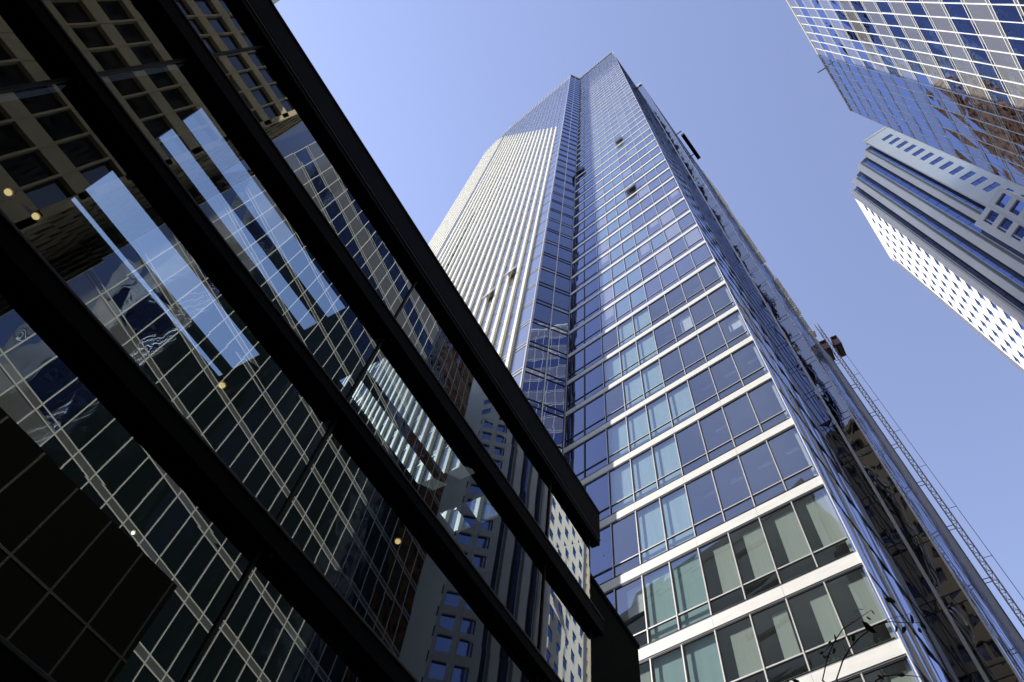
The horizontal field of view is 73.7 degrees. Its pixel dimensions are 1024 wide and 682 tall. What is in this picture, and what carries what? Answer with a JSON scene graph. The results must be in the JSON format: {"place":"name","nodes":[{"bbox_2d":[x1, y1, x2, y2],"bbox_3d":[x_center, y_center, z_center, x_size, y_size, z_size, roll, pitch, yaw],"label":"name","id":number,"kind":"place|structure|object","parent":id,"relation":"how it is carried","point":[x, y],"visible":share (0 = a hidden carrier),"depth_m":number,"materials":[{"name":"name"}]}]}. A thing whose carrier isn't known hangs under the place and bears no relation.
{"place":"outdoors","nodes":[
{"label":"outdoors","id":0,"kind":"place"},
{"bbox_2d":[274,0,1023,638],"label":"sky","id":1,"kind":"structure","parent":0,"point":[427,87],"materials":[{"name":"blue"}]},
{"bbox_2d":[756,597,927,681],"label":"street tree","id":2,"kind":"object","parent":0,"point":[867,626],"visible":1,"depth_m":4.66,"materials":[{"name":"grey plant"}]},
{"bbox_3d":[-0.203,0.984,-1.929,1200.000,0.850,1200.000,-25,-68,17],"label":"road","id":3,"kind":"structure","parent":0,"visible":0},
{"bbox_2d":[0,0,607,681],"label":"lobby building","id":4,"kind":"structure","parent":3,"relation":"on","point":[268,412],"depth_m":5.39,"materials":[{"name":"black glass"}]},
{"bbox_2d":[590,573,640,681],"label":"stone wall","id":5,"kind":"structure","parent":3,"relation":"on","point":[616,659],"depth_m":10.09,"materials":[{"name":"stone"}]},
{"bbox_2d":[428,51,1023,681],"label":"residential tower","id":6,"kind":"structure","parent":3,"relation":"on","point":[762,503],"depth_m":33.24,"materials":[{"name":"grey metal"}]},
{"bbox_2d":[434,127,509,258],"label":"far left window","id":7,"kind":"structure","parent":6,"relation":"in","point":[502,135],"depth_m":123.68,"materials":[{"name":"grey glass"}]},
{"bbox_2d":[439,76,569,386],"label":"left window","id":8,"kind":"structure","parent":6,"relation":"in","point":[516,366],"depth_m":76.28,"materials":[{"name":"blue glass"}]},
{"bbox_2d":[522,77,579,451],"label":"recess window","id":9,"kind":"structure","parent":6,"relation":"in","point":[533,383],"depth_m":49.81,"materials":[{"name":"blue glass"}]},
{"bbox_2d":[564,443,583,480],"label":"window","id":10,"kind":"structure","parent":6,"relation":"in","point":[575,457],"depth_m":32.89,"materials":[{"name":"blue glass"}]},
{"bbox_2d":[564,406,583,447],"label":"window","id":11,"kind":"structure","parent":6,"relation":"in","point":[574,424],"depth_m":35.53,"materials":[{"name":"blue glass"}]},
{"bbox_2d":[566,375,583,411],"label":"window","id":12,"kind":"structure","parent":6,"relation":"in","point":[575,390],"depth_m":38.50,"materials":[{"name":"blue glass"}]},
{"bbox_2d":[567,349,583,380],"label":"window","id":13,"kind":"structure","parent":6,"relation":"in","point":[575,362],"depth_m":41.48,"materials":[{"name":"blue glass"}]},
{"bbox_2d":[585,337,601,368],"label":"window","id":14,"kind":"structure","parent":6,"relation":"in","point":[593,352],"depth_m":41.00,"materials":[{"name":"blue glass"}]},
{"bbox_2d":[585,364,603,399],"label":"window","id":15,"kind":"structure","parent":6,"relation":"in","point":[594,378],"depth_m":38.03,"materials":[{"name":"blue glass"}]},
{"bbox_2d":[585,394,604,434],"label":"window","id":16,"kind":"structure","parent":6,"relation":"in","point":[594,410],"depth_m":35.06,"materials":[{"name":"blue glass"}]},
{"bbox_2d":[585,429,606,477],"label":"window","id":17,"kind":"structure","parent":6,"relation":"in","point":[595,447],"depth_m":32.09,"materials":[{"name":"blue glass"}]},
{"bbox_2d":[585,473,609,520],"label":"window","id":18,"kind":"structure","parent":6,"relation":"in","point":[598,490],"depth_m":29.38,"materials":[{"name":"blue glass"}]},
{"bbox_2d":[590,525,613,585],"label":"window","id":19,"kind":"structure","parent":6,"relation":"in","point":[601,569],"depth_m":26.00,"materials":[{"name":"blue glass"}]},
{"bbox_2d":[603,353,622,386],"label":"window","id":20,"kind":"structure","parent":6,"relation":"in","point":[612,368],"depth_m":37.78,"materials":[{"name":"blue glass"}]},
{"bbox_2d":[607,418,630,463],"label":"window","id":21,"kind":"structure","parent":6,"relation":"in","point":[618,440],"depth_m":31.80,"materials":[{"name":"blue glass"}]},
{"bbox_2d":[609,460,635,514],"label":"window","id":22,"kind":"structure","parent":6,"relation":"in","point":[621,481],"depth_m":28.79,"materials":[{"name":"blue glass"}]},
{"bbox_2d":[612,512,639,577],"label":"window","id":23,"kind":"structure","parent":6,"relation":"in","point":[636,555],"depth_m":25.00,"materials":[{"name":"blue glass"}]},
{"bbox_2d":[618,317,635,346],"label":"window","id":24,"kind":"structure","parent":6,"relation":"in","point":[626,331],"depth_m":40.37,"materials":[{"name":"blue glass"}]},
{"bbox_2d":[620,342,640,375],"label":"window","id":25,"kind":"structure","parent":6,"relation":"in","point":[629,357],"depth_m":37.37,"materials":[{"name":"blue glass"}]},
{"bbox_2d":[615,577,648,647],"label":"window","id":26,"kind":"structure","parent":6,"relation":"in","point":[635,600],"depth_m":23.45,"materials":[{"name":"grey glass"}]},
{"bbox_2d":[623,371,645,410],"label":"window","id":27,"kind":"structure","parent":6,"relation":"in","point":[633,388],"depth_m":34.37,"materials":[{"name":"blue glass"}]},
{"bbox_2d":[627,406,651,451],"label":"window","id":28,"kind":"structure","parent":6,"relation":"in","point":[638,424],"depth_m":31.38,"materials":[{"name":"blue glass"}]},
{"bbox_2d":[568,54,711,354],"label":"upper window","id":29,"kind":"structure","parent":6,"relation":"in","point":[701,255],"depth_m":56.34,"materials":[{"name":"blue glass"}]},
{"bbox_2d":[633,306,651,336],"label":"window","id":30,"kind":"structure","parent":6,"relation":"in","point":[642,321],"depth_m":39.96,"materials":[{"name":"blue glass"}]},
{"bbox_2d":[639,660,650,681],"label":"window","id":31,"kind":"structure","parent":6,"relation":"in","point":[645,677],"depth_m":20.65,"materials":[{"name":"grey glass"}]},
{"bbox_2d":[631,448,658,501],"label":"window","id":32,"kind":"structure","parent":6,"relation":"in","point":[644,471],"depth_m":28.39,"materials":[{"name":"blue glass"}]},
{"bbox_2d":[637,331,657,364],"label":"window","id":33,"kind":"structure","parent":6,"relation":"in","point":[647,347],"depth_m":36.97,"materials":[{"name":"blue glass"}]},
{"bbox_2d":[641,359,663,398],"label":"window","id":34,"kind":"structure","parent":6,"relation":"in","point":[653,381],"depth_m":33.98,"materials":[{"name":"blue glass"}]},
{"bbox_2d":[637,499,668,563],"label":"window","id":35,"kind":"structure","parent":6,"relation":"in","point":[650,519],"depth_m":25.40,"materials":[{"name":"blue glass"}]},
{"bbox_2d":[647,394,672,438],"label":"window","id":36,"kind":"structure","parent":6,"relation":"in","point":[660,420],"depth_m":30.98,"materials":[{"name":"blue glass"}]},
{"bbox_2d":[643,563,680,643],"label":"window","id":37,"kind":"structure","parent":6,"relation":"in","point":[661,606],"depth_m":22.39,"materials":[{"name":"teal glass"}]},
{"bbox_2d":[654,320,676,352],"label":"window","id":38,"kind":"structure","parent":6,"relation":"in","point":[671,334],"depth_m":37.43,"materials":[{"name":"blue glass"}]},
{"bbox_2d":[653,435,681,488],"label":"window","id":39,"kind":"structure","parent":6,"relation":"in","point":[667,459],"depth_m":27.98,"materials":[{"name":"blue glass"}]},
{"bbox_2d":[651,645,688,681],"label":"window","id":40,"kind":"structure","parent":6,"relation":"in","point":[669,668],"depth_m":20.30,"materials":[{"name":"teal glass"}]},
{"bbox_2d":[661,485,694,549],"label":"window","id":41,"kind":"structure","parent":6,"relation":"in","point":[676,508],"depth_m":24.99,"materials":[{"name":"blue glass"}]},
{"bbox_2d":[667,381,694,425],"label":"window","id":42,"kind":"structure","parent":6,"relation":"in","point":[681,403],"depth_m":30.57,"materials":[{"name":"blue glass"}]},
{"bbox_2d":[672,308,695,341],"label":"window","id":43,"kind":"structure","parent":6,"relation":"in","point":[686,323],"depth_m":36.37,"materials":[{"name":"blue glass"}]},
{"bbox_2d":[677,131,700,159],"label":"cleaning platform","id":44,"kind":"structure","parent":6,"relation":"attached to","point":[690,146],"depth_m":183.91,"materials":[{"name":"black paint"}]},
{"bbox_2d":[670,549,710,629],"bbox_3d":[5.753,7.971,21.988,1.076,2.795,0.175,-35,-71,21],"label":"window","id":45,"kind":"structure","parent":6,"relation":"in","point":[690,587],"depth_m":21.99,"materials":[{"name":"teal glass"}]},
{"bbox_2d":[676,421,707,474],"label":"window","id":46,"kind":"structure","parent":6,"relation":"in","point":[703,455],"depth_m":26.77,"materials":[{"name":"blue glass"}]},
{"bbox_2d":[683,631,723,681],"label":"window","id":47,"kind":"structure","parent":6,"relation":"in","point":[704,665],"depth_m":19.69,"materials":[{"name":"teal glass"}]},
{"bbox_2d":[688,368,718,412],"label":"window","id":48,"kind":"structure","parent":6,"relation":"in","point":[711,384],"depth_m":29.45,"materials":[{"name":"blue glass"}]},
{"bbox_2d":[686,471,724,535],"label":"window","id":49,"kind":"structure","parent":6,"relation":"in","point":[713,491],"depth_m":23.91,"materials":[{"name":"blue glass"}]},
{"bbox_2d":[699,323,727,360],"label":"window","id":50,"kind":"structure","parent":6,"relation":"in","point":[716,323],"depth_m":31.92,"materials":[{"name":"blue glass"}]},
{"bbox_2d":[699,408,734,460],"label":"window","id":51,"kind":"structure","parent":6,"relation":"in","point":[724,426],"depth_m":27.31,"materials":[{"name":"blue glass"}]},
{"bbox_2d":[699,534,745,614],"bbox_3d":[6.636,7.356,21.581,1.096,2.795,0.175,-35,-71,21],"label":"window","id":52,"kind":"structure","parent":6,"relation":"in","point":[725,562],"depth_m":21.58,"materials":[{"name":"grey glass"}]},
{"bbox_2d":[710,355,743,399],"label":"window","id":53,"kind":"structure","parent":6,"relation":"in","point":[733,371],"depth_m":29.86,"materials":[{"name":"blue glass"}]},
{"bbox_2d":[713,456,754,521],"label":"window","id":54,"kind":"structure","parent":6,"relation":"in","point":[742,476],"depth_m":23.48,"materials":[{"name":"blue glass"}]},
{"bbox_2d":[719,311,748,347],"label":"window","id":55,"kind":"structure","parent":6,"relation":"in","point":[735,323],"depth_m":32.88,"materials":[{"name":"blue glass"}]},
{"bbox_2d":[716,615,763,681],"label":"window","id":56,"kind":"structure","parent":6,"relation":"in","point":[747,656],"depth_m":18.94,"materials":[{"name":"grey glass"}]},
{"bbox_2d":[723,394,760,446],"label":"window","id":57,"kind":"structure","parent":6,"relation":"in","point":[757,425],"depth_m":25.96,"materials":[{"name":"blue glass"}]},
{"bbox_2d":[732,342,765,385],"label":"window","id":58,"kind":"structure","parent":6,"relation":"in","point":[755,358],"depth_m":28.66,"materials":[{"name":"blue glass"}]},
{"bbox_2d":[729,519,780,599],"bbox_3d":[7.518,6.740,21.175,1.076,2.795,0.175,-35,-71,21],"label":"window","id":59,"kind":"structure","parent":6,"relation":"in","point":[760,558],"depth_m":21.21,"materials":[{"name":"grey glass"}]},
{"bbox_2d":[739,441,785,505],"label":"window","id":60,"kind":"structure","parent":6,"relation":"in","point":[769,462],"depth_m":23.09,"materials":[{"name":"grey glass"}]},
{"bbox_2d":[748,379,788,431],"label":"window","id":61,"kind":"structure","parent":6,"relation":"in","point":[783,411],"depth_m":25.56,"materials":[{"name":"grey glass"}]},
{"bbox_2d":[751,600,809,681],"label":"window","id":62,"kind":"structure","parent":6,"relation":"in","point":[787,639],"depth_m":18.42,"materials":[{"name":"grey glass"}]},
{"bbox_2d":[760,502,816,583],"bbox_3d":[8.396,6.127,20.770,1.086,2.795,0.175,-35,-71,21],"label":"window","id":63,"kind":"structure","parent":6,"relation":"in","point":[796,547],"depth_m":20.80,"materials":[{"name":"grey glass"}]},
{"bbox_2d":[767,427,816,490],"bbox_3d":[9.739,4.208,23.421,1.026,2.795,0.715,-35,-71,21],"label":"window","id":64,"kind":"structure","parent":6,"relation":"in","point":[792,450],"depth_m":22.69,"materials":[{"name":"grey glass"}]},
{"bbox_2d":[616,60,970,681],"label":"right window","id":65,"kind":"structure","parent":6,"relation":"in","point":[936,647],"depth_m":28.08,"materials":[{"name":"blue glass"}]},
{"bbox_2d":[787,583,852,671],"bbox_3d":[8.155,7.584,18.040,1.086,2.310,0.324,-35,-71,21],"label":"window","id":66,"kind":"structure","parent":6,"relation":"in","point":[827,620],"depth_m":18.01,"materials":[{"name":"grey glass"}]},
{"bbox_2d":[792,487,853,566],"bbox_3d":[9.256,5.528,20.374,1.026,2.795,0.175,-35,-71,21],"label":"window","id":67,"kind":"structure","parent":6,"relation":"in","point":[827,528],"depth_m":20.43,"materials":[{"name":"grey glass"}]},
{"bbox_2d":[638,86,1018,681],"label":"wing window","id":68,"kind":"structure","parent":6,"relation":"in","point":[980,642],"depth_m":34.27,"materials":[{"name":"blue glass"}]},
{"bbox_2d":[647,92,1023,681],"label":"side window","id":69,"kind":"structure","parent":6,"relation":"in","point":[903,481],"depth_m":49.43,"materials":[{"name":"blue glass"}]},
{"bbox_2d":[825,566,895,653],"bbox_3d":[9.024,6.996,17.649,1.026,2.310,0.356,-35,-71,21],"label":"window","id":70,"kind":"structure","parent":6,"relation":"in","point":[861,594],"depth_m":17.63,"materials":[{"name":"grey glass"}]},
{"bbox_2d":[863,657,912,681],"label":"window","id":71,"kind":"structure","parent":6,"relation":"in","point":[896,678],"depth_m":15.87,"materials":[{"name":"black glass"}]},
{"bbox_2d":[786,0,1023,186],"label":"grid office block","id":72,"kind":"structure","parent":3,"relation":"on","point":[946,76],"depth_m":70.64,"materials":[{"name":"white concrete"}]},
{"bbox_2d":[829,0,841,9],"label":"window","id":73,"kind":"structure","parent":72,"relation":"in","point":[834,3],"depth_m":84.80,"materials":[{"name":"blue glass"}]},
{"bbox_2d":[839,0,852,10],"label":"window","id":74,"kind":"structure","parent":72,"relation":"in","point":[846,5],"depth_m":81.43,"materials":[{"name":"grey glass"}]},
{"bbox_2d":[845,11,858,21],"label":"window","id":75,"kind":"structure","parent":72,"relation":"in","point":[852,16],"depth_m":81.88,"materials":[{"name":"grey glass"}]},
{"bbox_2d":[851,22,864,31],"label":"window","id":76,"kind":"structure","parent":72,"relation":"in","point":[858,27],"depth_m":82.28,"materials":[{"name":"grey glass"}]},
{"bbox_2d":[851,1,865,11],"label":"window","id":77,"kind":"structure","parent":72,"relation":"in","point":[857,5],"depth_m":78.00,"materials":[{"name":"blue glass"}]},
{"bbox_2d":[857,32,870,42],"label":"window","id":78,"kind":"structure","parent":72,"relation":"in","point":[863,36],"depth_m":82.74,"materials":[{"name":"grey glass"}]},
{"bbox_2d":[856,12,872,22],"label":"window","id":79,"kind":"structure","parent":72,"relation":"in","point":[863,16],"depth_m":78.22,"materials":[{"name":"blue glass"}]},
{"bbox_2d":[862,42,876,53],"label":"window","id":80,"kind":"structure","parent":72,"relation":"in","point":[869,47],"depth_m":83.25,"materials":[{"name":"grey glass"}]},
{"bbox_2d":[862,23,877,33],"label":"window","id":81,"kind":"structure","parent":72,"relation":"in","point":[869,28],"depth_m":78.84,"materials":[{"name":"blue glass"}]},
{"bbox_2d":[862,1,879,12],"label":"window","id":82,"kind":"structure","parent":72,"relation":"in","point":[870,6],"depth_m":74.35,"materials":[{"name":"grey glass"}]},
{"bbox_2d":[869,34,884,45],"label":"window","id":83,"kind":"structure","parent":72,"relation":"in","point":[875,39],"depth_m":79.34,"materials":[{"name":"blue glass"}]},
{"bbox_2d":[869,13,884,23],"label":"window","id":84,"kind":"structure","parent":72,"relation":"in","point":[876,17],"depth_m":74.95,"materials":[{"name":"grey glass"}]},
{"bbox_2d":[874,45,890,56],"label":"window","id":85,"kind":"structure","parent":72,"relation":"in","point":[882,50],"depth_m":79.55,"materials":[{"name":"blue glass"}]},
{"bbox_2d":[875,24,890,35],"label":"window","id":86,"kind":"structure","parent":72,"relation":"in","point":[882,29],"depth_m":75.37,"materials":[{"name":"grey glass"}]},
{"bbox_2d":[876,2,892,12],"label":"window","id":87,"kind":"structure","parent":72,"relation":"in","point":[884,7],"depth_m":71.14,"materials":[{"name":"blue glass"}]},
{"bbox_2d":[881,36,897,47],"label":"window","id":88,"kind":"structure","parent":72,"relation":"in","point":[889,41],"depth_m":75.91,"materials":[{"name":"grey glass"}]},
{"bbox_2d":[882,14,899,25],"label":"window","id":89,"kind":"structure","parent":72,"relation":"in","point":[890,19],"depth_m":71.51,"materials":[{"name":"blue glass"}]},
{"bbox_2d":[887,47,903,58],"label":"window","id":90,"kind":"structure","parent":72,"relation":"in","point":[894,52],"depth_m":76.30,"materials":[{"name":"grey glass"}]},
{"bbox_2d":[889,26,905,37],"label":"window","id":91,"kind":"structure","parent":72,"relation":"in","point":[896,31],"depth_m":71.98,"materials":[{"name":"blue glass"}]},
{"bbox_2d":[890,2,908,14],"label":"window","id":92,"kind":"structure","parent":72,"relation":"in","point":[899,7],"depth_m":67.61,"materials":[{"name":"grey glass"}]},
{"bbox_2d":[895,38,913,50],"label":"window","id":93,"kind":"structure","parent":72,"relation":"in","point":[903,43],"depth_m":72.37,"materials":[{"name":"blue glass"}]},
{"bbox_2d":[897,15,915,27],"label":"window","id":94,"kind":"structure","parent":72,"relation":"in","point":[906,21],"depth_m":68.05,"materials":[{"name":"grey glass"}]},
{"bbox_2d":[901,49,920,62],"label":"window","id":95,"kind":"structure","parent":72,"relation":"in","point":[909,55],"depth_m":72.72,"materials":[{"name":"blue glass"}]},
{"bbox_2d":[904,27,921,39],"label":"window","id":96,"kind":"structure","parent":72,"relation":"in","point":[912,33],"depth_m":68.58,"materials":[{"name":"grey glass"}]},
{"bbox_2d":[906,2,926,15],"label":"window","id":97,"kind":"structure","parent":72,"relation":"in","point":[915,8],"depth_m":64.19,"materials":[{"name":"blue glass"}]},
{"bbox_2d":[813,0,1023,185],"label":"far window","id":98,"kind":"structure","parent":72,"relation":"in","point":[1008,13],"depth_m":67.68,"materials":[{"name":"blue glass"}]},
{"bbox_2d":[910,40,930,52],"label":"window","id":99,"kind":"structure","parent":72,"relation":"in","point":[920,46],"depth_m":68.84,"materials":[{"name":"grey glass"}]},
{"bbox_2d":[913,16,933,28],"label":"window","id":100,"kind":"structure","parent":72,"relation":"in","point":[922,22],"depth_m":64.68,"materials":[{"name":"blue glass"}]},
{"bbox_2d":[917,52,935,65],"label":"window","id":101,"kind":"structure","parent":72,"relation":"in","point":[925,58],"depth_m":69.40,"materials":[{"name":"grey glass"}]},
{"bbox_2d":[921,29,940,42],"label":"window","id":102,"kind":"structure","parent":72,"relation":"in","point":[930,35],"depth_m":65.13,"materials":[{"name":"blue glass"}]},
{"bbox_2d":[924,3,946,16],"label":"window","id":103,"kind":"structure","parent":72,"relation":"in","point":[934,9],"depth_m":60.74,"materials":[{"name":"grey glass"}]},
{"bbox_2d":[927,42,947,56],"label":"window","id":104,"kind":"structure","parent":72,"relation":"in","point":[937,49],"depth_m":65.50,"materials":[{"name":"blue glass"}]},
{"bbox_2d":[934,55,956,69],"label":"window","id":105,"kind":"structure","parent":72,"relation":"in","point":[945,62],"depth_m":65.84,"materials":[{"name":"blue glass"}]},
{"bbox_2d":[813,323,1023,626],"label":"construction hoist","id":106,"kind":"object","parent":3,"relation":"on","point":[837,345],"visible":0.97,"depth_m":81.56,"materials":[{"name":"metal"}]},
{"bbox_2d":[851,126,1023,372],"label":"white concrete tower","id":107,"kind":"structure","parent":3,"relation":"on","point":[948,229],"depth_m":113.62,"materials":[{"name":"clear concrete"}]},
{"bbox_2d":[869,147,985,212],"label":"ribbon window","id":108,"kind":"structure","parent":107,"relation":"in","point":[944,188],"depth_m":118.77,"materials":[{"name":"blue glass"}]},
{"bbox_2d":[854,187,1023,312],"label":"ribbon window","id":109,"kind":"structure","parent":107,"relation":"in","point":[990,284],"depth_m":110.04,"materials":[{"name":"blue glass"}]},
{"bbox_2d":[858,173,1023,288],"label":"ribbon window","id":110,"kind":"structure","parent":107,"relation":"in","point":[1014,276],"depth_m":110.18,"materials":[{"name":"blue glass"}]},
{"bbox_2d":[863,159,1023,260],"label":"ribbon window","id":111,"kind":"structure","parent":107,"relation":"in","point":[951,211],"depth_m":115.06,"materials":[{"name":"blue glass"}]},
{"bbox_2d":[985,193,1023,240],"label":"bay window","id":112,"kind":"structure","parent":107,"relation":"in","point":[1005,198],"depth_m":97.09,"materials":[{"name":"blue glass"}]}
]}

